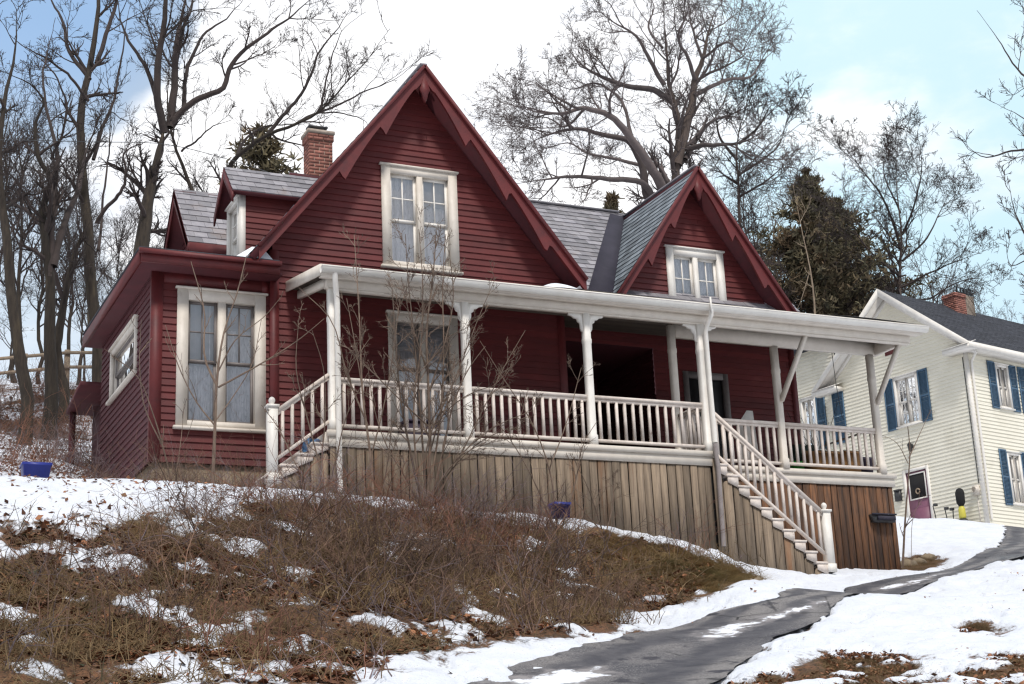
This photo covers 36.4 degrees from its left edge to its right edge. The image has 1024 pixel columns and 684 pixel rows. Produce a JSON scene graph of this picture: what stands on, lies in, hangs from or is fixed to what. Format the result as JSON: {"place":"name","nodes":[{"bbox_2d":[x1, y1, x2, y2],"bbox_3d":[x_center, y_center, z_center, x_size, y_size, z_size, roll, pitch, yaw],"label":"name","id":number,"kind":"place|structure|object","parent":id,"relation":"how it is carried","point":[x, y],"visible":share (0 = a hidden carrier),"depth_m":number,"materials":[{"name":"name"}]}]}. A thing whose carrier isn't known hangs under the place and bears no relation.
{"place":"outdoors","nodes":[
{"label":"outdoors","id":0,"kind":"place"},
{"bbox_2d":[398,419,440,435],"bbox_3d":[-1.436,1.474,24.138,0.590,0.457,0.440,5,-18,-24],"label":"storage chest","id":1,"kind":"object","parent":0,"point":[410,423],"visible":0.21,"depth_m":23.97,"materials":[{"name":"plastic"}]},
{"bbox_2d":[0,378,1023,683],"bbox_3d":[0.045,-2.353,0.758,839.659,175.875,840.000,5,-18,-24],"label":"ground","id":2,"kind":"structure","parent":0,"point":[926,632],"depth_m":16.15,"materials":[{"name":"white snow"}]},
{"bbox_2d":[0,234,40,378],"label":"bare tree","id":3,"kind":"object","parent":2,"relation":"on","point":[10,347],"visible":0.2,"depth_m":63.89,"materials":[{"name":"brown plant"}]},
{"bbox_2d":[0,0,58,445],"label":"bare tree","id":4,"kind":"object","parent":2,"relation":"on","point":[21,368],"visible":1,"depth_m":30.12,"materials":[{"name":"brown plant"}]},
{"bbox_2d":[0,58,67,274],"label":"bare tree","id":5,"kind":"object","parent":2,"relation":"on","point":[5,143],"visible":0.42,"depth_m":44.74,"materials":[{"name":"brown plant"}]},
{"bbox_2d":[19,461,52,477],"bbox_3d":[-6.305,1.752,20.629,0.382,0.270,0.318,5,-18,-24],"label":"plastic tub","id":6,"kind":"object","parent":2,"relation":"on","point":[39,469],"visible":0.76,"depth_m":20.52,"materials":[{"name":"blue plastic"}]},
{"bbox_2d":[0,349,91,382],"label":"rail fence","id":7,"kind":"object","parent":2,"relation":"on","point":[66,352],"visible":0.28,"depth_m":36.32,"materials":[{"name":"brown wood"}]},
{"bbox_2d":[0,98,95,382],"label":"bare tree","id":8,"kind":"object","parent":2,"relation":"on","point":[19,294],"visible":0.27,"depth_m":52.69,"materials":[{"name":"brown plant"}]},
{"bbox_2d":[8,94,99,383],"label":"bare tree","id":9,"kind":"object","parent":2,"relation":"on","point":[40,285],"visible":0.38,"depth_m":46.56,"materials":[{"name":"brown plant"}]},
{"bbox_2d":[0,18,115,440],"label":"bare tree","id":10,"kind":"object","parent":2,"relation":"on","point":[47,214],"visible":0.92,"depth_m":31.72,"materials":[{"name":"grey plant"}]},
{"bbox_2d":[20,127,127,349],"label":"bare tree","id":11,"kind":"object","parent":2,"relation":"on","point":[71,311],"visible":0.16,"depth_m":56.98,"materials":[{"name":"brown plant"}]},
{"bbox_2d":[7,0,161,416],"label":"bare tree","id":12,"kind":"object","parent":2,"relation":"on","point":[93,305],"visible":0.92,"depth_m":34.43,"materials":[{"name":"grey plant"}]},
{"bbox_2d":[29,114,144,422],"bbox_3d":[-9.042,-1.504,32.856,2.329,6.670,1.315,-3,-16,0],"label":"bare tree","id":13,"kind":"object","parent":2,"relation":"on","point":[63,293],"visible":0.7,"depth_m":32.84,"materials":[{"name":"brown plant"}]},
{"bbox_2d":[59,213,114,380],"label":"bare tree","id":14,"kind":"object","parent":2,"relation":"on","point":[82,322],"visible":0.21,"depth_m":66.36,"materials":[{"name":"brown plant"}]},
{"bbox_2d":[54,112,138,384],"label":"bare tree","id":15,"kind":"object","parent":2,"relation":"on","point":[82,274],"visible":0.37,"depth_m":51.36,"materials":[{"name":"brown plant"}]},
{"bbox_2d":[69,203,137,328],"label":"bare tree","id":16,"kind":"object","parent":2,"relation":"on","point":[118,257],"visible":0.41,"depth_m":53.34,"materials":[{"name":"brown plant"}]},
{"bbox_2d":[96,176,167,296],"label":"bare tree","id":17,"kind":"object","parent":2,"relation":"on","point":[126,245],"visible":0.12,"depth_m":45.24,"materials":[{"name":"brown plant"}]},
{"bbox_2d":[0,139,266,171],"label":"overhead wire","id":18,"kind":"object","parent":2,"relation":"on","point":[130,142],"visible":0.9,"depth_m":33.71,"materials":[{"name":"grey metal"}]},
{"bbox_2d":[106,314,193,480],"bbox_3d":[-5.080,0.827,21.799,1.245,2.535,0.386,2,-17,-14],"label":"bare sapling","id":19,"kind":"object","parent":2,"relation":"on","point":[160,438],"visible":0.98,"depth_m":21.81,"materials":[{"name":"brown plant"}]},
{"bbox_2d":[136,27,236,195],"bbox_3d":[-8.112,-3.451,38.678,2.384,10.225,2.155,5,-18,-24],"label":"bare tree","id":20,"kind":"object","parent":2,"relation":"on","point":[187,180],"visible":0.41,"depth_m":39.22,"materials":[{"name":"brown plant"}]},
{"bbox_2d":[150,131,230,247],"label":"bare tree","id":21,"kind":"object","parent":2,"relation":"on","point":[201,171],"visible":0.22,"depth_m":50.17,"materials":[{"name":"brown plant"}]},
{"bbox_2d":[90,0,346,254],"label":"bare tree","id":22,"kind":"object","parent":2,"relation":"on","point":[170,121],"visible":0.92,"depth_m":37.22,"materials":[{"name":"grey plant"}]},
{"bbox_2d":[164,255,323,482],"bbox_3d":[-3.800,0.422,22.002,2.237,3.497,0.704,5,-18,-24],"label":"bare sapling","id":23,"kind":"object","parent":2,"relation":"on","point":[219,366],"visible":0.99,"depth_m":21.90,"materials":[{"name":"brown plant"}]},
{"bbox_2d":[216,121,302,184],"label":"pine tree","id":24,"kind":"object","parent":2,"relation":"on","point":[262,152],"visible":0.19,"depth_m":46.60,"materials":[{"name":"green plant"}]},
{"bbox_2d":[170,0,440,193],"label":"bare tree","id":25,"kind":"object","parent":2,"relation":"on","point":[287,111],"visible":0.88,"depth_m":40.62,"materials":[{"name":"brown plant"}]},
{"bbox_2d":[261,300,367,489],"bbox_3d":[-2.761,0.769,21.936,0.786,2.884,1.377,-14,-20,33],"label":"bare shrub","id":26,"kind":"object","parent":2,"relation":"on","point":[319,415],"visible":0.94,"depth_m":21.82,"materials":[{"name":"brown plant"}]},
{"bbox_2d":[299,223,409,501],"bbox_3d":[-2.150,0.207,22.084,0.742,4.164,1.842,-12,-19,29],"label":"bare shrub","id":27,"kind":"object","parent":2,"relation":"on","point":[361,358],"visible":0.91,"depth_m":22.22,"materials":[{"name":"brown plant"}]},
{"bbox_2d":[0,510,750,678],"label":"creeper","id":28,"kind":"object","parent":2,"relation":"on","point":[24,534],"visible":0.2,"depth_m":15.20,"materials":[{"name":"plant"}]},
{"bbox_2d":[0,341,760,683],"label":"brush","id":29,"kind":"object","parent":2,"relation":"on","point":[76,454],"visible":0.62,"depth_m":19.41,"materials":[{"name":"brown plant"}]},
{"bbox_2d":[547,502,571,519],"bbox_3d":[0.696,2.466,22.775,0.276,0.220,0.244,5,-18,-24],"label":"plastic bucket","id":30,"kind":"object","parent":29,"relation":"on","point":[566,506],"visible":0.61,"depth_m":22.70,"materials":[{"name":"blue plastic"}]},
{"bbox_2d":[334,203,542,507],"bbox_3d":[-1.165,0.190,22.532,2.940,4.542,1.344,2,-17,-17],"label":"bare shrub","id":31,"kind":"object","parent":2,"relation":"on","point":[439,420],"visible":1,"depth_m":22.42,"materials":[{"name":"brown plant"}]},
{"bbox_2d":[66,63,928,574],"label":"red house","id":32,"kind":"structure","parent":2,"relation":"on","point":[678,319],"depth_m":25.54,"materials":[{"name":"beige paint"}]},
{"bbox_2d":[105,314,138,405],"bbox_3d":[-6.273,0.320,25.386,0.250,0.955,2.180,5,-18,-24],"label":"window","id":33,"kind":"structure","parent":32,"relation":"in","point":[124,348],"depth_m":25.54,"materials":[{"name":"beige paint"}]},
{"bbox_2d":[172,285,267,433],"bbox_3d":[-4.459,0.290,23.851,1.460,2.235,0.250,5,-18,-24],"label":"window","id":34,"kind":"structure","parent":32,"relation":"in","point":[244,413],"depth_m":23.87,"materials":[{"name":"beige paint"}]},
{"bbox_2d":[225,194,238,255],"bbox_3d":[-4.705,-1.794,26.649,0.250,1.255,0.820,5,-18,-24],"label":"window","id":35,"kind":"structure","parent":32,"relation":"in","point":[232,210],"depth_m":26.86,"materials":[{"name":"white paint"}]},
{"bbox_2d":[302,438,320,453],"bbox_3d":[-2.895,1.516,22.620,0.292,0.215,0.293,5,-18,-24],"label":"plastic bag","id":36,"kind":"object","parent":32,"relation":"on","point":[304,446],"visible":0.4,"depth_m":22.55,"materials":[{"name":"blue plastic"}]},
{"bbox_2d":[379,162,463,275],"bbox_3d":[-1.545,-2.020,25.911,1.430,1.835,0.250,5,-18,-24],"label":"window","id":37,"kind":"structure","parent":32,"relation":"in","point":[404,188],"depth_m":25.95,"materials":[{"name":"beige paint"}]},
{"bbox_2d":[386,309,461,436],"bbox_3d":[-1.429,0.665,25.126,1.290,2.315,0.250,5,-18,-24],"label":"window","id":38,"kind":"structure","parent":32,"relation":"in","point":[436,334],"depth_m":25.26,"materials":[{"name":"grey glass"}]},
{"bbox_2d":[663,244,726,301],"bbox_3d":[3.447,-1.028,29.316,1.330,1.505,0.250,5,-18,-24],"label":"window","id":39,"kind":"structure","parent":32,"relation":"in","point":[696,271],"depth_m":29.41,"materials":[{"name":"white paint"}]},
{"bbox_2d":[682,371,735,464],"bbox_3d":[3.608,1.619,28.524,0.960,2.180,0.120,5,-18,-24],"label":"door","id":40,"kind":"structure","parent":32,"relation":"in","point":[720,384],"depth_m":28.73,"materials":[{"name":"grey paint"}]},
{"bbox_2d":[739,410,757,464],"bbox_3d":[4.035,1.638,26.845,0.400,0.970,0.100,5,-18,-24],"label":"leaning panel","id":41,"kind":"object","parent":32,"relation":"on","point":[747,415],"visible":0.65,"depth_m":26.89,"materials":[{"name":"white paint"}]},
{"bbox_2d":[788,444,813,468],"bbox_3d":[5.255,2.197,28.078,0.594,0.718,0.372,5,-18,-24],"label":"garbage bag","id":42,"kind":"object","parent":32,"relation":"on","point":[800,452],"visible":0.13,"depth_m":27.97,"materials":[{"name":"black plastic"}]},
{"bbox_2d":[786,400,837,449],"bbox_3d":[5.489,1.772,28.214,1.221,1.543,0.773,13,-22,-42],"label":"potted plant","id":43,"kind":"object","parent":32,"relation":"on","point":[825,447],"visible":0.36,"depth_m":28.40,"materials":[{"name":"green plant"}]},
{"bbox_2d":[801,450,840,470],"bbox_3d":[5.519,2.140,27.680,0.500,0.536,0.530,5,-18,-24],"label":"cardboard box","id":44,"kind":"object","parent":32,"relation":"on","point":[820,459],"visible":0.41,"depth_m":27.55,"materials":[{"name":"brown cardboard"}]},
{"bbox_2d":[820,434,856,446],"bbox_3d":[5.981,1.701,27.716,1.113,0.388,0.160,4,-17,-22],"label":"broom","id":45,"kind":"object","parent":44,"relation":"on","point":[838,440],"visible":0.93,"depth_m":27.61,"materials":[{"name":"grey plant"}]},
{"bbox_2d":[839,450,862,471],"bbox_3d":[5.970,2.164,27.871,0.360,0.556,0.560,5,-18,-24],"label":"cardboard box","id":46,"kind":"object","parent":32,"relation":"on","point":[852,461],"visible":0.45,"depth_m":27.71,"materials":[{"name":"brown cardboard"}]},
{"bbox_2d":[861,457,872,471],"bbox_3d":[6.284,2.311,28.148,0.382,0.400,0.382,5,-18,-24],"label":"storage bin","id":47,"kind":"object","parent":32,"relation":"on","point":[864,461],"visible":0.15,"depth_m":28.03,"materials":[{"name":"plastic"}]},
{"bbox_2d":[869,513,896,522],"bbox_3d":[6.482,3.071,27.217,0.520,0.149,0.161,5,-18,-24],"label":"mailbox","id":48,"kind":"object","parent":32,"relation":"attached to","point":[882,517],"visible":1,"depth_m":27.17,"materials":[{"name":"grey metal"}]},
{"bbox_2d":[0,479,1023,683],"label":"dead grass","id":49,"kind":"structure","parent":2,"relation":"on","point":[57,647],"depth_m":15.03,"materials":[{"name":"brown plant"}]},
{"bbox_2d":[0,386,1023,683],"bbox_3d":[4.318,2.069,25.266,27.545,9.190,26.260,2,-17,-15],"label":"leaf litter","id":50,"kind":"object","parent":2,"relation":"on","point":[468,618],"visible":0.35,"depth_m":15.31,"materials":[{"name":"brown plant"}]},
{"bbox_2d":[480,341,600,525],"bbox_3d":[0.499,1.375,22.930,1.889,2.827,0.737,5,-18,-24],"label":"bare shrub","id":51,"kind":"object","parent":2,"relation":"on","point":[532,424],"visible":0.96,"depth_m":23.03,"materials":[{"name":"brown plant"}]},
{"bbox_2d":[563,454,621,529],"bbox_3d":[1.233,2.298,23.589,0.888,1.210,0.396,5,-18,-24],"label":"bare shrub","id":52,"kind":"object","parent":2,"relation":"on","point":[600,490],"visible":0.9,"depth_m":23.58,"materials":[{"name":"brown plant"}]},
{"bbox_2d":[602,190,625,213],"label":"pine tree","id":53,"kind":"object","parent":2,"relation":"on","point":[611,202],"visible":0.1,"depth_m":48.87,"materials":[{"name":"green plant"}]},
{"bbox_2d":[463,0,818,204],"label":"oak tree","id":54,"kind":"object","parent":2,"relation":"on","point":[682,153],"visible":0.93,"depth_m":50.16,"materials":[{"name":"grey plant"}]},
{"bbox_2d":[587,527,785,592],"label":"flattened grass","id":55,"kind":"structure","parent":2,"relation":"on","point":[716,570],"depth_m":21.42,"materials":[{"name":"brown plant"}]},
{"bbox_2d":[669,166,761,258],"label":"bare tree","id":56,"kind":"object","parent":2,"relation":"on","point":[717,188],"visible":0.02,"depth_m":69.05,"materials":[{"name":"brown plant"}]},
{"bbox_2d":[718,147,782,272],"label":"bare tree","id":57,"kind":"object","parent":2,"relation":"on","point":[755,191],"visible":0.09,"depth_m":76.22,"materials":[{"name":"brown plant"}]},
{"bbox_2d":[682,62,827,305],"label":"bare tree","id":58,"kind":"object","parent":2,"relation":"on","point":[792,108],"visible":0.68,"depth_m":53.13,"materials":[{"name":"grey plant"}]},
{"bbox_2d":[719,171,810,311],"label":"bare tree","id":59,"kind":"object","parent":2,"relation":"on","point":[758,221],"visible":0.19,"depth_m":64.15,"materials":[{"name":"brown plant"}]},
{"bbox_2d":[731,187,805,296],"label":"bare tree","id":60,"kind":"object","parent":2,"relation":"on","point":[776,221],"visible":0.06,"depth_m":72.73,"materials":[{"name":"brown plant"}]},
{"bbox_2d":[793,186,815,313],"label":"dead snag","id":61,"kind":"object","parent":2,"relation":"on","point":[810,274],"visible":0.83,"depth_m":58.73,"materials":[{"name":"brown plant"}]},
{"bbox_2d":[760,159,854,308],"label":"bare tree","id":62,"kind":"object","parent":2,"relation":"on","point":[787,201],"visible":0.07,"depth_m":77.28,"materials":[{"name":"brown plant"}]},
{"bbox_2d":[798,234,866,315],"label":"bare tree","id":63,"kind":"object","parent":2,"relation":"on","point":[834,284],"visible":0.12,"depth_m":63.07,"materials":[{"name":"brown plant"}]},
{"bbox_2d":[747,166,944,316],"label":"pine tree","id":64,"kind":"object","parent":2,"relation":"on","point":[794,256],"visible":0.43,"depth_m":62.87,"materials":[{"name":"green plant"}]},
{"bbox_2d":[773,196,934,315],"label":"pine tree","id":65,"kind":"object","parent":2,"relation":"on","point":[860,247],"visible":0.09,"depth_m":66.47,"materials":[{"name":"green plant"}]},
{"bbox_2d":[843,271,875,305],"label":"bare tree","id":66,"kind":"object","parent":2,"relation":"on","point":[865,291],"visible":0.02,"depth_m":65.23,"materials":[{"name":"brown plant"}]},
{"bbox_2d":[828,182,904,261],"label":"bare tree","id":67,"kind":"object","parent":2,"relation":"on","point":[857,206],"visible":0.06,"depth_m":72.43,"materials":[{"name":"grey plant"}]},
{"bbox_2d":[882,410,933,567],"bbox_3d":[7.413,2.674,28.710,1.461,3.097,0.403,5,-18,-24],"label":"bare sapling","id":68,"kind":"object","parent":2,"relation":"on","point":[903,534],"visible":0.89,"depth_m":28.55,"materials":[{"name":"brown plant"}]},
{"bbox_2d":[794,286,1023,527],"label":"yellow house","id":69,"kind":"structure","parent":2,"relation":"on","point":[958,369],"depth_m":48.45,"materials":[{"name":"white paint"}]},
{"bbox_2d":[798,396,820,449],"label":"window","id":70,"kind":"structure","parent":69,"relation":"in","point":[807,404],"depth_m":53.27,"materials":[{"name":"grey glass"}]},
{"bbox_2d":[893,489,902,501],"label":"mailbox","id":71,"kind":"object","parent":69,"relation":"attached to","point":[898,495],"visible":1,"depth_m":48.85,"materials":[{"name":"grey metal"}]},
{"bbox_2d":[891,370,922,428],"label":"window","id":72,"kind":"structure","parent":69,"relation":"in","point":[905,386],"depth_m":49.20,"materials":[{"name":"grey glass"}]},
{"bbox_2d":[902,465,934,518],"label":"door","id":73,"kind":"structure","parent":69,"relation":"in","point":[919,477],"depth_m":48.29,"materials":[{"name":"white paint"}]},
{"bbox_2d":[994,362,1015,410],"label":"window","id":74,"kind":"structure","parent":69,"relation":"in","point":[1002,373],"depth_m":48.33,"materials":[{"name":"white paint"}]},
{"bbox_2d":[1006,450,1023,506],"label":"window","id":75,"kind":"structure","parent":69,"relation":"in","point":[1014,458],"depth_m":47.55,"materials":[{"name":"white paint"}]},
{"bbox_2d":[901,558,917,565],"bbox_3d":[7.319,4.152,28.931,0.431,0.262,0.349,5,-18,-24],"label":"field stone","id":76,"kind":"object","parent":2,"relation":"on","point":[906,561],"visible":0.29,"depth_m":28.83,"materials":[{"name":"beige stone"}]},
{"bbox_2d":[805,97,1015,316],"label":"bare tree","id":77,"kind":"object","parent":2,"relation":"on","point":[890,154],"visible":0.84,"depth_m":61.31,"materials":[{"name":"grey plant"}]},
{"bbox_2d":[905,276,925,300],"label":"bare tree","id":78,"kind":"object","parent":2,"relation":"on","point":[915,290],"visible":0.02,"depth_m":67.39,"materials":[{"name":"brown plant"}]},
{"bbox_2d":[912,557,926,563],"bbox_3d":[7.679,4.175,29.476,0.313,0.200,0.289,-8,-17,18],"label":"field stone","id":79,"kind":"object","parent":2,"relation":"on","point":[920,560],"visible":0.44,"depth_m":29.39,"materials":[{"name":"beige stone"}]},
{"bbox_2d":[920,553,935,560],"bbox_3d":[7.982,4.181,29.923,0.420,0.266,0.309,15,-24,-46],"label":"field stone","id":80,"kind":"object","parent":2,"relation":"on","point":[927,556],"visible":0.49,"depth_m":29.82,"materials":[{"name":"beige stone"}]},
{"bbox_2d":[893,230,1005,318],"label":"bare tree","id":81,"kind":"object","parent":2,"relation":"on","point":[942,288],"visible":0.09,"depth_m":72.19,"materials":[{"name":"brown plant"}]},
{"bbox_2d":[955,488,968,520],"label":"yard machine","id":82,"kind":"object","parent":2,"relation":"on","point":[960,496],"visible":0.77,"depth_m":46.41,"materials":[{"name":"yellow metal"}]},
{"bbox_2d":[950,272,986,311],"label":"bare tree","id":83,"kind":"object","parent":2,"relation":"on","point":[972,289],"visible":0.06,"depth_m":75.66,"materials":[{"name":"brown plant"}]},
{"bbox_2d":[947,0,1023,302],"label":"bare tree","id":84,"kind":"object","parent":2,"relation":"on","point":[1013,158],"visible":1,"depth_m":40.84,"materials":[{"name":"grey plant"}]},
{"bbox_2d":[977,303,1004,316],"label":"bare tree","id":85,"kind":"object","parent":2,"relation":"on","point":[992,311],"visible":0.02,"depth_m":69.43,"materials":[{"name":"brown plant"}]},
{"bbox_2d":[1003,300,1023,322],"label":"bare tree","id":86,"kind":"object","parent":2,"relation":"on","point":[1007,303],"visible":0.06,"depth_m":72.76,"materials":[{"name":"brown plant"}]},
{"bbox_2d":[0,0,1023,381],"label":"sky","id":87,"kind":"structure","parent":0,"point":[857,56],"materials":[{"name":"white"}]},
{"bbox_2d":[467,526,1023,683],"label":"driveway","id":88,"kind":"structure","parent":0,"point":[709,648],"depth_m":15.82,"materials":[{"name":"grey asphalt"}]},
{"bbox_2d":[790,461,803,468],"bbox_3d":[5.008,2.254,27.498,0.233,0.260,0.254,5,-18,-24],"label":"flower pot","id":89,"kind":"object","parent":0,"point":[799,467],"visible":0.17,"depth_m":27.42,"materials":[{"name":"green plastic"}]}
]}

